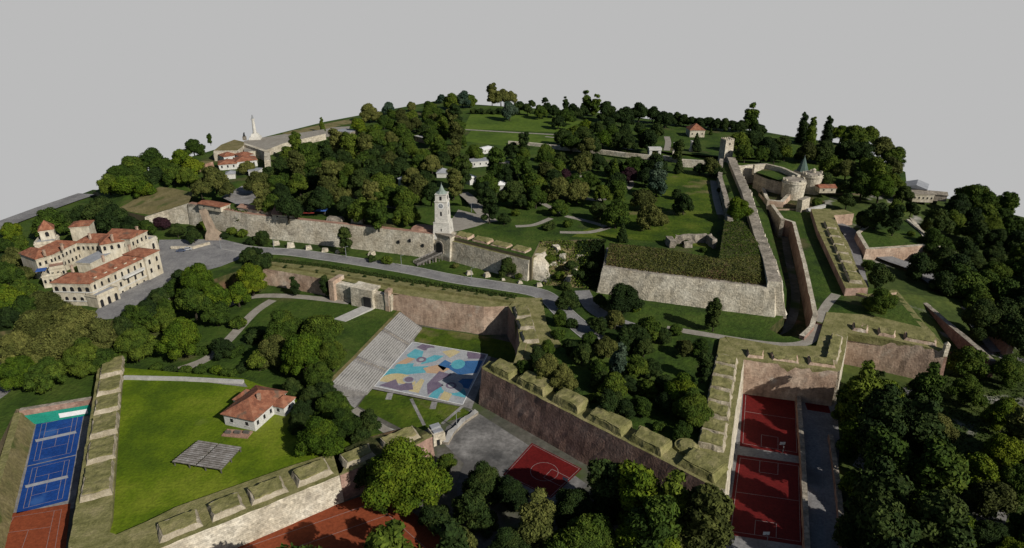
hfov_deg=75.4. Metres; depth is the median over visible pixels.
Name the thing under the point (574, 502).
broadleaf tree
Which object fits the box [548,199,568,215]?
broadleaf tree
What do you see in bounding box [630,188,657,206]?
broadleaf tree
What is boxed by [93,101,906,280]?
park
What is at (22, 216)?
road
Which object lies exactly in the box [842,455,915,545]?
tall tree
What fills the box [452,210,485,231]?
tower forecourt
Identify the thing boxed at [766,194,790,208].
gate yard wall
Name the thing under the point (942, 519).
tall tree
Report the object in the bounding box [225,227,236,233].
shrub
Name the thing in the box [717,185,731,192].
shrub
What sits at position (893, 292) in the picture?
battery wall
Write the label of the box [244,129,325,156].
monument platform
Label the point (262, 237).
broadleaf tree
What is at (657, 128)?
park tree
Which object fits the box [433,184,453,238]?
clock tower
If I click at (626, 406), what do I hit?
broadleaf tree
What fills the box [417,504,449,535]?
broadleaf tree
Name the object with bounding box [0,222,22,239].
broadleaf tree
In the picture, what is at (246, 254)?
broadleaf tree
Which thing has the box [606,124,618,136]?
park tree
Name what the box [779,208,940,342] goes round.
glacis
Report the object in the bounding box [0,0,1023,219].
sky
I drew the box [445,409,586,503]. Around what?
yard paving
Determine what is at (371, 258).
shrub
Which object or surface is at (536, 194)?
broadleaf tree
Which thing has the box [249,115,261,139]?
obelisk monument
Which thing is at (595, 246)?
undergrowth
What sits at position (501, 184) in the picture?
park kiosk
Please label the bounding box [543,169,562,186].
park tree
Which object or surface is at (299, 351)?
broadleaf tree
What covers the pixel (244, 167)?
broadleaf tree
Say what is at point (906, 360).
curtain wall
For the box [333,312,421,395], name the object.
stone stand
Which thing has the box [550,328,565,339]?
shrub
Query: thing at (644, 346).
broadleaf tree
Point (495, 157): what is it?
tall tree
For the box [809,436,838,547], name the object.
practice court
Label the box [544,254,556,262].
shrub
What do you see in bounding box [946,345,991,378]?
woodland tree
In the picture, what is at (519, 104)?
broadleaf tree
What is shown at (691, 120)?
broadleaf tree
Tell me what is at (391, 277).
undergrowth
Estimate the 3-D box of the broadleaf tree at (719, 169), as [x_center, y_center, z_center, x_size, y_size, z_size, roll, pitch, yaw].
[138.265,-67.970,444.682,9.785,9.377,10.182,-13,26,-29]
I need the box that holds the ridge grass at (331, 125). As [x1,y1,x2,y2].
[283,119,351,133]
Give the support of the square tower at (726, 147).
on the lawn at (710, 145)
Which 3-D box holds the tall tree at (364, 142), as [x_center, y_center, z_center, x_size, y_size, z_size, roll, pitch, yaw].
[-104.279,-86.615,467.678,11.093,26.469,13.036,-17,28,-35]
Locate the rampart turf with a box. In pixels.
[271,265,509,305]
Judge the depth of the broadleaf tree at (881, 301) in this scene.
277.41 m
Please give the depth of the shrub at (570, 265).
313.71 m
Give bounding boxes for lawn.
[0,185,817,444]
[0,285,396,456]
[110,368,377,533]
[359,390,470,429]
[414,327,515,362]
[465,110,579,132]
[466,131,555,145]
[656,129,801,157]
[861,216,922,246]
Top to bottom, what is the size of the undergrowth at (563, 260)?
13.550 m
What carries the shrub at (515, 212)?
on the park
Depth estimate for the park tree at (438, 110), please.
638.83 m
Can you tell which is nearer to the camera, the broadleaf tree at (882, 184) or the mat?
the mat
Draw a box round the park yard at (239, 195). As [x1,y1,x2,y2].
[222,186,255,204]
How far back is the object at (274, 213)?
365.38 m
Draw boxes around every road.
[0,193,94,228]
[223,244,602,338]
[838,223,1012,352]
[843,235,868,286]
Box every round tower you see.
[781,175,806,199]
[801,168,823,194]
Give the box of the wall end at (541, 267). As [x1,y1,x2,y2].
[532,251,551,281]
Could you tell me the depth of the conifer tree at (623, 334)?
250.73 m
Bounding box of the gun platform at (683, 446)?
[672,438,699,454]
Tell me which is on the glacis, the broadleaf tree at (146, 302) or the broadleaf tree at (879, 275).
the broadleaf tree at (879, 275)
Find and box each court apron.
[13,415,89,512]
[726,394,839,547]
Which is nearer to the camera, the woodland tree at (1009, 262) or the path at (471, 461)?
the path at (471, 461)
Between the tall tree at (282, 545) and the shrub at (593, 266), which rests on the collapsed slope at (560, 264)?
the shrub at (593, 266)
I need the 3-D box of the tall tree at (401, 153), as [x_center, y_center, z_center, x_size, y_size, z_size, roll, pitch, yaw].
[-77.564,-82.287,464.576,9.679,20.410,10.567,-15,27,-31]
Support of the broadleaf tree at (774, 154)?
on the park
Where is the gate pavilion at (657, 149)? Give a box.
[648,147,661,154]
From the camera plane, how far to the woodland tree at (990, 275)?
317.08 m
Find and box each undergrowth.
[270,258,516,297]
[539,238,601,288]
[576,238,605,288]
[606,243,765,284]
[607,251,765,285]
[718,219,760,258]
[845,352,1023,547]
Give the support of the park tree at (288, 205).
on the park
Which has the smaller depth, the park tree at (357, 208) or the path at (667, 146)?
the park tree at (357, 208)
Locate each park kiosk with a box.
[225,170,235,178]
[248,168,262,173]
[397,176,406,186]
[436,168,446,177]
[466,174,476,184]
[498,180,506,189]
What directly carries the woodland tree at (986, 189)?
on the slope at (916, 295)
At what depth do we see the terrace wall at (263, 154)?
491.40 m
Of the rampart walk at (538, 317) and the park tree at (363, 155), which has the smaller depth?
the rampart walk at (538, 317)
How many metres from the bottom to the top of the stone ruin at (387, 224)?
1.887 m
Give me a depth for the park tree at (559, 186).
389.43 m
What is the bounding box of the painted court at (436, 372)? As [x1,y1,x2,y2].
[375,342,487,404]
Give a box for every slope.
[540,240,603,288]
[607,221,764,283]
[814,194,1023,354]
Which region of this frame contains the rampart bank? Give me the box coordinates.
[271,261,514,303]
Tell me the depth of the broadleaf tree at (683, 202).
366.75 m
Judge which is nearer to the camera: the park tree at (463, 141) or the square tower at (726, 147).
the square tower at (726, 147)
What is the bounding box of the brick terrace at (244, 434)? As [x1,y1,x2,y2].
[221,429,252,438]
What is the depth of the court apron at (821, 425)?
219.59 m
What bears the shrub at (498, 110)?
on the lawn at (523, 121)
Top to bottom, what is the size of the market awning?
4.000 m
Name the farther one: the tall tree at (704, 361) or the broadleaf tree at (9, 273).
the broadleaf tree at (9, 273)
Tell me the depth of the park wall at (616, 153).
508.04 m
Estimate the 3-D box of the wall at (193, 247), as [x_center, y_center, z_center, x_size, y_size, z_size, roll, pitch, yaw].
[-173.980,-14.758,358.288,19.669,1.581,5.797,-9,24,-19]
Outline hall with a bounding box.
[905,180,928,190]
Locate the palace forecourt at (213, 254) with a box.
[95,239,240,318]
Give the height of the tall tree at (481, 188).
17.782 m
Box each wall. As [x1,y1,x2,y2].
[0,412,34,547]
[19,396,92,423]
[68,355,124,547]
[123,375,243,383]
[141,459,343,547]
[145,203,189,223]
[171,242,209,248]
[188,202,433,256]
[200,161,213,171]
[213,143,270,166]
[261,267,330,295]
[339,426,434,500]
[392,290,508,334]
[443,409,477,444]
[451,231,530,280]
[479,358,728,490]
[481,304,538,372]
[508,141,555,148]
[556,145,665,160]
[597,247,782,316]
[666,156,677,162]
[682,159,704,167]
[698,353,743,494]
[717,158,732,221]
[727,157,786,318]
[739,164,753,182]
[743,347,837,405]
[752,163,800,176]
[761,187,784,236]
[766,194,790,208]
[782,218,817,339]
[795,396,809,547]
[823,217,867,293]
[826,333,847,404]
[827,434,846,547]
[832,209,853,224]
[844,322,943,378]
[854,217,930,260]
[856,290,896,297]
[894,290,946,374]
[906,219,939,246]
[923,302,995,376]
[961,306,1013,355]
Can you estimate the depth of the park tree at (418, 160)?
455.03 m
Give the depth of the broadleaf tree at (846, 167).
449.09 m
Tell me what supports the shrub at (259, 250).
on the moat lawn at (670, 359)
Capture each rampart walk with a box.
[72,365,345,547]
[334,425,431,473]
[485,337,741,460]
[511,297,560,360]
[533,245,549,261]
[725,312,944,371]
[810,209,865,295]
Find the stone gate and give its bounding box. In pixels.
[328,274,392,321]
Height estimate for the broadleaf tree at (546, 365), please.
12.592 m
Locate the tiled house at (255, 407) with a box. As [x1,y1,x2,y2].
[220,385,295,430]
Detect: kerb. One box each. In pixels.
[224,249,580,337]
[234,243,599,333]
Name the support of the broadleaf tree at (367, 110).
on the park
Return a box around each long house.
[197,200,229,211]
[237,204,272,214]
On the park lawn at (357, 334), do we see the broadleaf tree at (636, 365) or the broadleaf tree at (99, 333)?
the broadleaf tree at (99, 333)
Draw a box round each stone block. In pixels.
[273,240,279,245]
[287,242,294,247]
[305,245,311,249]
[483,272,490,277]
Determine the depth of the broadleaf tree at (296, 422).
215.65 m
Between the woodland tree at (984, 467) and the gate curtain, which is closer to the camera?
the woodland tree at (984, 467)
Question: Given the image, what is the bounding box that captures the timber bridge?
[413,250,441,265]
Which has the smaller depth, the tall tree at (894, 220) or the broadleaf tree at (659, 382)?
the broadleaf tree at (659, 382)
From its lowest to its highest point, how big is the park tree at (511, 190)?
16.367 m
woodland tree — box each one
[830,399,856,422]
[835,418,861,453]
[837,471,860,499]
[891,380,904,397]
[900,388,909,398]
[901,397,916,424]
[916,227,955,253]
[920,208,955,233]
[927,244,955,260]
[928,270,958,297]
[937,413,959,442]
[942,253,976,271]
[944,200,970,216]
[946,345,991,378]
[946,374,988,406]
[948,193,971,207]
[948,209,966,235]
[948,263,990,298]
[952,237,978,255]
[954,184,983,196]
[960,219,991,248]
[960,285,993,307]
[961,298,1003,340]
[962,480,1019,519]
[963,452,1000,490]
[964,207,984,224]
[964,515,977,547]
[966,252,987,270]
[968,196,984,206]
[972,520,1009,547]
[975,203,998,219]
[979,191,1002,210]
[979,269,999,284]
[979,397,1020,431]
[979,432,1023,469]
[981,261,1012,278]
[982,185,989,192]
[982,245,1007,263]
[983,216,1004,229]
[984,313,1023,356]
[985,228,1007,247]
[988,277,1020,301]
[988,535,1023,547]
[990,354,1023,389]
[993,297,1023,314]
[997,207,1013,222]
[997,463,1023,502]
[1002,215,1023,236]
[1002,257,1021,267]
[1004,229,1023,253]
[1006,510,1023,542]
[1007,242,1023,258]
[1009,255,1023,278]
[1010,285,1023,304]
[1012,272,1023,285]
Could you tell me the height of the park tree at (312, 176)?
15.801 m
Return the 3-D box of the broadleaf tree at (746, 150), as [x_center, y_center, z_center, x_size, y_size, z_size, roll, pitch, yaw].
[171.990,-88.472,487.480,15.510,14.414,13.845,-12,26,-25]
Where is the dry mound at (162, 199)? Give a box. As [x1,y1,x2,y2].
[95,187,192,214]
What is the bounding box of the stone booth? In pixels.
[428,422,445,446]
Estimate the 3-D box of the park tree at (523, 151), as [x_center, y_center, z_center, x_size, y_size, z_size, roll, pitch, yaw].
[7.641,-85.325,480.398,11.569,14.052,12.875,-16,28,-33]
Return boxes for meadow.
[572,171,717,248]
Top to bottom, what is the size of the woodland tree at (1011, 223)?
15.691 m
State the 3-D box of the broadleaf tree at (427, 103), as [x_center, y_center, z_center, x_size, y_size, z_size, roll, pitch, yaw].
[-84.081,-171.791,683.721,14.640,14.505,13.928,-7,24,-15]
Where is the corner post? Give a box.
[942,342,950,356]
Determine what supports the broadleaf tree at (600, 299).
on the moat lawn at (670, 359)
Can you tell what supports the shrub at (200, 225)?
on the moat lawn at (670, 359)
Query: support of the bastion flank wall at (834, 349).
on the ground at (506, 518)
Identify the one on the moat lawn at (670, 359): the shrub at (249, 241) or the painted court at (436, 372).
the shrub at (249, 241)
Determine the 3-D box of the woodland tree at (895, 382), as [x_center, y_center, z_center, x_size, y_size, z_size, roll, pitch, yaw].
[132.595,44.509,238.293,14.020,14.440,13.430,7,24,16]
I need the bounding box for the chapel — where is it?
[793,157,808,176]
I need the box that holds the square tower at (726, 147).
[718,137,733,161]
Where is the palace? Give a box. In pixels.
[18,220,163,307]
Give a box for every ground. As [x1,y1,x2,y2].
[66,324,619,547]
[836,344,1023,547]
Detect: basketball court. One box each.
[503,443,581,497]
[728,455,801,545]
[740,394,798,455]
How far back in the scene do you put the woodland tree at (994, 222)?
401.21 m
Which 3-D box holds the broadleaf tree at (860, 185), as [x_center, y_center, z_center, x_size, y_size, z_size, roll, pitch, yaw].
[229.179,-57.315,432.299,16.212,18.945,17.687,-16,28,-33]
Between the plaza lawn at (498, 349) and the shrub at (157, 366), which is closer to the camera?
the shrub at (157, 366)
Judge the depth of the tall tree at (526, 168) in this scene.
411.27 m
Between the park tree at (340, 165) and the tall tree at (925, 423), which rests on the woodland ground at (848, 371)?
the tall tree at (925, 423)
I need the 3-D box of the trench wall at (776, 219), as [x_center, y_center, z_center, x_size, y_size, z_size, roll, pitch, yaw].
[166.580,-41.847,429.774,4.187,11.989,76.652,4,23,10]
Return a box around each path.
[0,362,11,397]
[173,299,275,371]
[199,208,222,239]
[209,382,246,386]
[227,294,349,306]
[332,311,400,380]
[351,407,392,432]
[386,393,392,398]
[410,398,425,424]
[430,402,436,408]
[441,406,463,423]
[457,454,497,547]
[460,192,497,222]
[465,129,552,134]
[515,218,551,226]
[560,227,610,233]
[565,215,608,227]
[575,290,634,326]
[580,198,604,200]
[626,181,634,189]
[664,136,670,150]
[667,323,821,345]
[710,180,723,214]
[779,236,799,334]
[816,293,840,321]
[853,387,911,469]
[976,464,1008,523]
[980,345,1023,362]
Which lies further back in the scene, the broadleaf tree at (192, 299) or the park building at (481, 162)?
the park building at (481, 162)
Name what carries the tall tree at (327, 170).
on the park
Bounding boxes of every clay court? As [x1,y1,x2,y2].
[5,503,70,547]
[238,495,439,547]
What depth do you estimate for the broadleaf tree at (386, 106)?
672.31 m
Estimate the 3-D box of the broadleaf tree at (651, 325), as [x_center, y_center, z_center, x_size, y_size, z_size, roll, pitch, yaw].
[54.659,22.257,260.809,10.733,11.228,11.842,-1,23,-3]
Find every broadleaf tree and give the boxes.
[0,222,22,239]
[0,237,14,252]
[0,246,21,265]
[0,261,27,284]
[0,283,25,309]
[0,306,21,329]
[0,329,32,363]
[0,355,35,390]
[10,279,38,296]
[11,235,28,249]
[11,295,35,313]
[12,265,35,281]
[12,309,53,337]
[19,323,83,362]
[22,356,67,393]
[29,290,73,311]
[30,207,70,236]
[51,303,97,332]
[59,210,71,223]
[61,337,98,377]
[69,205,93,222]
[78,317,119,348]
[81,195,112,219]
[91,348,116,373]
[94,203,128,231]
[96,173,115,194]
[105,164,130,177]
[110,175,134,194]
[111,316,133,334]
[114,325,159,362]
[120,215,140,228]
[120,304,133,318]
[121,155,147,171]
[126,168,150,182]
[129,305,156,329]
[133,180,156,197]
[137,147,163,168]
[138,220,156,234]
[138,299,157,315]
[143,167,162,184]
[146,287,169,302]
[148,156,169,171]
[150,310,176,331]
[152,217,170,230]
[155,316,201,360]
[156,298,175,312]
[162,163,180,185]
[162,278,181,297]
[168,223,185,237]
[170,149,188,164]
[170,269,181,279]
[174,287,212,320]
[175,262,214,294]
[176,167,199,186]
[181,155,204,174]
[183,139,205,155]
[185,227,201,243]
[190,179,211,198]
[199,165,229,193]
[200,301,231,326]
[201,283,232,310]
[208,337,235,359]
[218,182,235,196]
[227,281,251,306]
[235,262,267,295]
[237,161,255,174]
[238,247,256,262]
[246,348,271,370]
[249,254,271,268]
[253,230,270,244]
[258,334,285,369]
[262,308,303,340]
[279,332,321,375]
[282,377,302,396]
[287,413,308,436]
[289,399,316,417]
[292,416,344,457]
[297,314,343,342]
[299,385,318,402]
[300,362,334,389]
[314,390,352,419]
[316,382,336,397]
[318,341,346,371]
[330,407,361,437]
[350,427,371,444]
[353,462,369,489]
[359,103,376,121]
[359,408,381,431]
[360,436,453,516]
[370,499,391,514]
[381,102,394,113]
[406,102,415,110]
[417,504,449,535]
[423,101,436,108]
[435,94,444,102]
[437,453,457,471]
[439,525,478,547]
[442,92,459,107]
[451,489,490,534]
[457,90,470,107]
[460,460,501,504]
[465,94,477,107]
[473,510,498,538]
[487,526,530,547]
[491,474,529,512]
[494,89,509,105]
[497,212,511,222]
[497,257,516,276]
[501,101,518,120]
[502,91,517,102]
[512,194,528,208]
[514,101,523,112]
[514,359,533,374]
[522,103,532,114]
[526,185,546,208]
[528,100,535,106]
[530,345,545,361]
[532,353,558,379]
[534,105,548,118]
[541,339,554,352]
[541,527,571,547]
[542,102,550,110]
[548,104,560,117]
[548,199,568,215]
[549,363,578,390]
[551,115,566,128]
[552,309,566,325]
[552,487,596,528]
[554,290,579,309]
[556,108,576,121]
[560,512,620,547]
[561,168,570,179]
[562,340,577,355]
[568,103,576,110]
[568,179,589,204]
[569,343,593,363]
[572,106,582,116]
[578,331,598,347]
[579,105,589,117]
[586,317,607,335]
[587,358,609,376]
[589,201,606,220]
[590,371,608,386]
[593,185,612,202]
[593,293,607,307]
[594,336,617,357]
[596,101,616,120]
[597,371,627,395]
[597,388,622,414]
[600,200,630,228]
[605,310,624,329]
[607,283,644,314]
[611,106,634,127]
[614,515,680,547]
[618,397,635,419]
[620,167,637,183]
[621,156,644,178]
[622,375,637,393]
[623,354,649,378]
[626,323,651,348]
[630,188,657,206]
[631,102,648,121]
[631,395,652,417]
[633,337,654,356]
[636,203,666,229]
[637,316,661,339]
[637,379,657,400]
[638,167,650,187]
[641,152,667,170]
[643,358,663,377]
[647,106,660,123]
[652,392,675,415]
[653,374,671,391]
[654,111,676,127]
[656,214,668,225]
[656,327,671,343]
[664,372,697,399]
[668,324,682,335]
[671,189,681,198]
[671,193,694,214]
[672,387,714,427]
[672,420,692,438]
[674,112,681,124]
[675,340,692,356]
[677,516,687,547]
[678,114,689,126]
[686,116,696,124]
[691,338,708,354]
[692,163,705,174]
[695,117,705,126]
[702,157,721,175]
[703,117,714,128]
[710,118,722,128]
[712,166,726,177]
[720,118,728,130]
[726,196,753,219]
[728,120,736,130]
[730,132,750,150]
[734,144,754,162]
[735,120,748,131]
[746,129,763,147]
[752,124,767,135]
[754,145,769,163]
[757,136,778,151]
[768,148,782,163]
[774,135,791,149]
[779,145,793,160]
[794,141,817,161]
[810,140,834,162]
[818,155,843,172]
[820,172,835,183]
[831,159,856,179]
[832,125,846,141]
[834,139,855,159]
[836,177,854,192]
[837,193,855,209]
[839,125,870,142]
[843,142,875,164]
[851,171,872,199]
[852,156,891,176]
[855,211,866,227]
[859,202,888,229]
[861,287,899,315]
[863,126,879,142]
[867,263,895,288]
[868,174,894,202]
[872,136,895,157]
[882,146,906,163]
[884,156,904,174]
[888,173,906,188]
[888,198,905,212]
[893,185,914,201]
[905,201,920,215]
[905,252,937,280]
[932,259,944,273]
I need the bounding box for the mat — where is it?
[805,403,830,412]
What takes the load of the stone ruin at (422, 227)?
on the park
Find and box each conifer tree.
[606,158,619,180]
[615,323,631,352]
[616,223,628,242]
[673,155,683,173]
[692,133,701,151]
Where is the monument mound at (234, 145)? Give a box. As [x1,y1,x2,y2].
[214,140,243,151]
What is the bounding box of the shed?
[929,190,948,201]
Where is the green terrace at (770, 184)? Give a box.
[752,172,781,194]
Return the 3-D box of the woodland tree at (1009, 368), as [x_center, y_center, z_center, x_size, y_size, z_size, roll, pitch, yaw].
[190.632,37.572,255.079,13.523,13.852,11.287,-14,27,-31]
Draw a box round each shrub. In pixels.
[149,362,163,370]
[163,364,177,371]
[178,365,192,372]
[192,363,206,373]
[194,345,211,355]
[196,221,205,228]
[209,365,222,374]
[219,368,238,376]
[220,231,229,238]
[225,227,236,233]
[229,315,247,328]
[229,344,244,358]
[236,229,247,236]
[236,361,250,373]
[244,328,265,343]
[245,236,256,244]
[252,247,263,253]
[262,252,272,259]
[368,254,376,262]
[380,256,392,264]
[482,109,489,113]
[488,109,496,113]
[495,108,501,114]
[511,209,519,215]
[512,273,522,278]
[541,221,555,230]
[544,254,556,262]
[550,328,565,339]
[553,271,564,279]
[559,281,571,290]
[562,219,573,227]
[564,260,577,269]
[565,318,577,328]
[570,269,584,278]
[572,386,580,392]
[586,261,598,270]
[586,392,601,402]
[652,421,665,431]
[699,247,706,251]
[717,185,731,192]
[812,198,822,205]
[861,260,875,270]
[906,231,915,236]
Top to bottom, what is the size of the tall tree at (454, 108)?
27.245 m
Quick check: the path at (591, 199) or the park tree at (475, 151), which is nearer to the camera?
the path at (591, 199)
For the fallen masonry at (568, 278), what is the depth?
313.06 m
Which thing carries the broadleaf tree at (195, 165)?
on the park
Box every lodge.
[815,184,836,192]
[908,190,934,202]
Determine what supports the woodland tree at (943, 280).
on the slope at (916, 295)
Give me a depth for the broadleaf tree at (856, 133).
537.14 m
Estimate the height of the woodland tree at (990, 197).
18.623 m
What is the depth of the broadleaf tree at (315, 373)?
238.68 m
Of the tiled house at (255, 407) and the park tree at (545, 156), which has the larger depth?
the park tree at (545, 156)
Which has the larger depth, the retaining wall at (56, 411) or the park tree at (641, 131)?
the park tree at (641, 131)
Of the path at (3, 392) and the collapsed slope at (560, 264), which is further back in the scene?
the collapsed slope at (560, 264)
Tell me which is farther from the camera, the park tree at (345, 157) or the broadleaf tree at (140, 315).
the park tree at (345, 157)
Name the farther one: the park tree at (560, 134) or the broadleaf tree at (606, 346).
the park tree at (560, 134)
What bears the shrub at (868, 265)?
on the slope at (916, 295)
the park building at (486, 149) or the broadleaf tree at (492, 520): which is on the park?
the park building at (486, 149)
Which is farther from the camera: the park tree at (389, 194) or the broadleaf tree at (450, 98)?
the broadleaf tree at (450, 98)
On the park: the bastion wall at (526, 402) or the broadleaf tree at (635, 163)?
the broadleaf tree at (635, 163)
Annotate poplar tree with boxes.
[319,117,325,130]
[794,112,808,142]
[804,116,817,144]
[819,115,833,142]
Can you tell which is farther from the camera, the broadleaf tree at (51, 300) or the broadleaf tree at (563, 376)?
the broadleaf tree at (51, 300)
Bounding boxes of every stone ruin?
[326,216,344,221]
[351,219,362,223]
[369,222,396,227]
[410,224,432,231]
[665,233,716,248]
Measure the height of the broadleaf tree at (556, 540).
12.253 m
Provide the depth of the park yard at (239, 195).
405.99 m
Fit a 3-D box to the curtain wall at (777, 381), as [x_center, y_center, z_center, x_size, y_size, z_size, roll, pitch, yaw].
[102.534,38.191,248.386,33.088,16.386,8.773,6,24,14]
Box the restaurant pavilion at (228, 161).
[218,152,257,169]
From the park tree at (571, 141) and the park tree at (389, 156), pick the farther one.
the park tree at (571, 141)
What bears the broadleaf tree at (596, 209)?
on the park
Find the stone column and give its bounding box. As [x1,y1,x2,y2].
[689,140,693,151]
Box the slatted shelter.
[172,440,241,473]
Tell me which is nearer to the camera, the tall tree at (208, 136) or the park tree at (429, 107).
the tall tree at (208, 136)
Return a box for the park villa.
[686,123,704,136]
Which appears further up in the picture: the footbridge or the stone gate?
the footbridge
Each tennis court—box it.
[16,456,75,513]
[27,416,82,465]
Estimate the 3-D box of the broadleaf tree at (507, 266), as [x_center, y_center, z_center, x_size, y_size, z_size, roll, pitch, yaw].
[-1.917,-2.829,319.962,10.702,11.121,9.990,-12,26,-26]
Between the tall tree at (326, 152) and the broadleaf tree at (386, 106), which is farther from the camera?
the broadleaf tree at (386, 106)
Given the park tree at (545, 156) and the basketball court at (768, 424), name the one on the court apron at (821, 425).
the basketball court at (768, 424)
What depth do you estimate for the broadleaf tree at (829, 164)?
457.21 m
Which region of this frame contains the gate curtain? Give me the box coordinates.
[796,196,809,212]
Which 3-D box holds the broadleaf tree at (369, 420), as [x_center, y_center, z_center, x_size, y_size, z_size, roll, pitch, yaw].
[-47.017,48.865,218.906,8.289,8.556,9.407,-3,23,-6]
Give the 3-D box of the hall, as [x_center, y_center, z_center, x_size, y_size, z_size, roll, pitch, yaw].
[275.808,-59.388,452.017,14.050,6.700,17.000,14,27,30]
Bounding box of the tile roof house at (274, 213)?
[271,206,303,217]
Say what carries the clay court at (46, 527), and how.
on the ground at (506, 518)
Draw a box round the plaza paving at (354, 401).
[346,340,490,408]
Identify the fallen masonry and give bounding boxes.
[552,244,560,252]
[559,253,566,262]
[564,275,572,281]
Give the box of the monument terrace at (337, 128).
[269,126,349,136]
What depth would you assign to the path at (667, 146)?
548.75 m
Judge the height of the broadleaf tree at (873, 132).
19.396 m
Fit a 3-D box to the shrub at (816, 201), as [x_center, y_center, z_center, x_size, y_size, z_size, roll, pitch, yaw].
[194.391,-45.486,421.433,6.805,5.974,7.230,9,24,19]
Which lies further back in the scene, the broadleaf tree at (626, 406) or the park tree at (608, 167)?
the park tree at (608, 167)
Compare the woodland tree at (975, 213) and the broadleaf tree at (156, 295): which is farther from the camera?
the woodland tree at (975, 213)
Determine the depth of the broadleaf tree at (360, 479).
197.95 m
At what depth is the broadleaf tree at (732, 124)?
590.46 m
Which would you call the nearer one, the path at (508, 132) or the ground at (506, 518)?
the ground at (506, 518)
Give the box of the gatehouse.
[434,231,456,261]
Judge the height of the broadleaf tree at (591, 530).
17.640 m
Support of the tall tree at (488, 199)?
on the park
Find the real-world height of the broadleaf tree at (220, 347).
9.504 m
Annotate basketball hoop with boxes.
[763,532,769,545]
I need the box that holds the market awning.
[304,208,327,215]
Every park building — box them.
[338,128,357,134]
[414,135,429,143]
[469,157,488,166]
[479,146,491,153]
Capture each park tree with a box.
[242,171,270,191]
[262,166,280,178]
[262,193,278,212]
[266,175,286,191]
[270,182,289,197]
[272,156,289,170]
[273,194,303,222]
[278,168,291,183]
[280,146,292,157]
[286,172,309,195]
[296,141,317,152]
[296,190,313,207]
[304,168,320,188]
[306,186,333,214]
[309,149,322,162]
[310,162,321,169]
[318,179,336,195]
[320,156,337,162]
[332,161,344,179]
[332,187,354,208]
[335,149,352,163]
[336,195,354,218]
[337,176,349,189]
[338,163,361,182]
[346,197,371,223]
[347,159,362,166]
[347,168,369,194]
[350,118,366,132]
[353,149,375,160]
[355,179,379,197]
[365,124,381,133]
[370,111,382,122]
[371,172,397,192]
[372,129,387,145]
[372,144,386,158]
[377,115,389,129]
[380,186,395,206]
[381,151,397,164]
[382,162,392,174]
[384,119,395,130]
[384,131,398,141]
[384,141,401,153]
[387,109,395,118]
[389,157,410,179]
[392,123,411,138]
[392,185,419,206]
[392,203,420,225]
[394,115,414,130]
[395,108,405,117]
[398,131,414,147]
[400,167,418,184]
[404,142,418,158]
[405,110,417,119]
[408,173,427,203]
[409,154,424,171]
[410,117,421,130]
[412,149,431,158]
[416,124,430,135]
[419,170,436,183]
[420,154,443,173]
[421,110,432,120]
[422,104,433,111]
[422,128,438,144]
[422,182,438,204]
[424,118,437,128]
[428,113,437,120]
[430,139,447,150]
[432,107,442,114]
[435,113,448,122]
[436,151,451,166]
[449,119,465,132]
[452,156,472,168]
[461,134,467,146]
[465,144,484,158]
[472,174,499,192]
[494,163,519,181]
[497,180,528,202]
[503,142,519,158]
[509,155,528,175]
[515,147,530,157]
[523,172,548,194]
[533,151,553,162]
[537,143,555,156]
[537,161,554,175]
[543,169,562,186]
[545,176,569,200]
[552,158,565,170]
[553,128,571,143]
[554,152,570,165]
[560,134,580,153]
[565,173,584,184]
[566,125,578,134]
[569,153,592,173]
[573,126,590,139]
[576,134,601,152]
[579,119,590,127]
[581,172,601,188]
[589,121,606,132]
[591,153,607,169]
[595,130,611,149]
[603,116,614,126]
[604,158,622,173]
[605,172,627,190]
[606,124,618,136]
[610,132,623,150]
[618,132,638,152]
[619,123,630,130]
[633,122,645,133]
[636,128,648,139]
[638,129,657,153]
[650,123,664,135]
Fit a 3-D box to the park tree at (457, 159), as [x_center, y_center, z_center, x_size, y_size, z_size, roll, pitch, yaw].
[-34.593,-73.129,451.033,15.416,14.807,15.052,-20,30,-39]
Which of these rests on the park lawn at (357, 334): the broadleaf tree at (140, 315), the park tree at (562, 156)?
the broadleaf tree at (140, 315)
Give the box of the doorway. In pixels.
[363,297,370,307]
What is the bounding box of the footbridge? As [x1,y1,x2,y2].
[806,204,825,211]
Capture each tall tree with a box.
[206,133,211,143]
[251,182,269,210]
[276,542,321,547]
[286,150,306,190]
[288,131,301,149]
[289,276,299,294]
[302,146,317,173]
[315,160,337,184]
[318,140,338,162]
[318,275,328,295]
[327,128,343,152]
[337,227,352,254]
[340,131,356,159]
[356,132,372,156]
[361,179,378,200]
[362,148,385,178]
[362,518,423,547]
[365,124,382,145]
[366,191,388,231]
[394,143,408,159]
[430,135,444,155]
[431,513,469,547]
[437,116,448,140]
[446,139,460,164]
[446,168,463,199]
[447,114,464,145]
[448,103,462,120]
[454,153,471,189]
[475,181,489,204]
[480,188,499,223]
[485,147,506,176]
[486,82,496,105]
[516,486,555,547]
[518,131,529,149]
[519,156,536,181]
[562,96,569,107]
[577,137,595,170]
[581,90,591,113]
[586,458,623,526]
[589,94,600,115]
[608,342,627,373]
[609,179,626,202]
[616,459,660,524]
[625,495,681,547]
[647,160,667,196]
[652,468,689,534]
[672,139,684,158]
[680,482,734,547]
[695,349,713,382]
[704,297,722,331]
[743,102,759,129]
[835,360,882,418]
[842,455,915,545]
[853,399,909,458]
[855,496,923,547]
[860,383,903,412]
[862,424,913,476]
[866,536,912,547]
[875,370,886,378]
[879,377,900,396]
[885,204,905,235]
[901,395,952,480]
[906,479,929,513]
[907,362,947,402]
[907,435,970,513]
[908,487,976,547]
[998,191,1019,212]
[1000,406,1023,441]
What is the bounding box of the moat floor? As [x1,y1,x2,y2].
[771,228,805,335]
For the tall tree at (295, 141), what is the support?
on the park

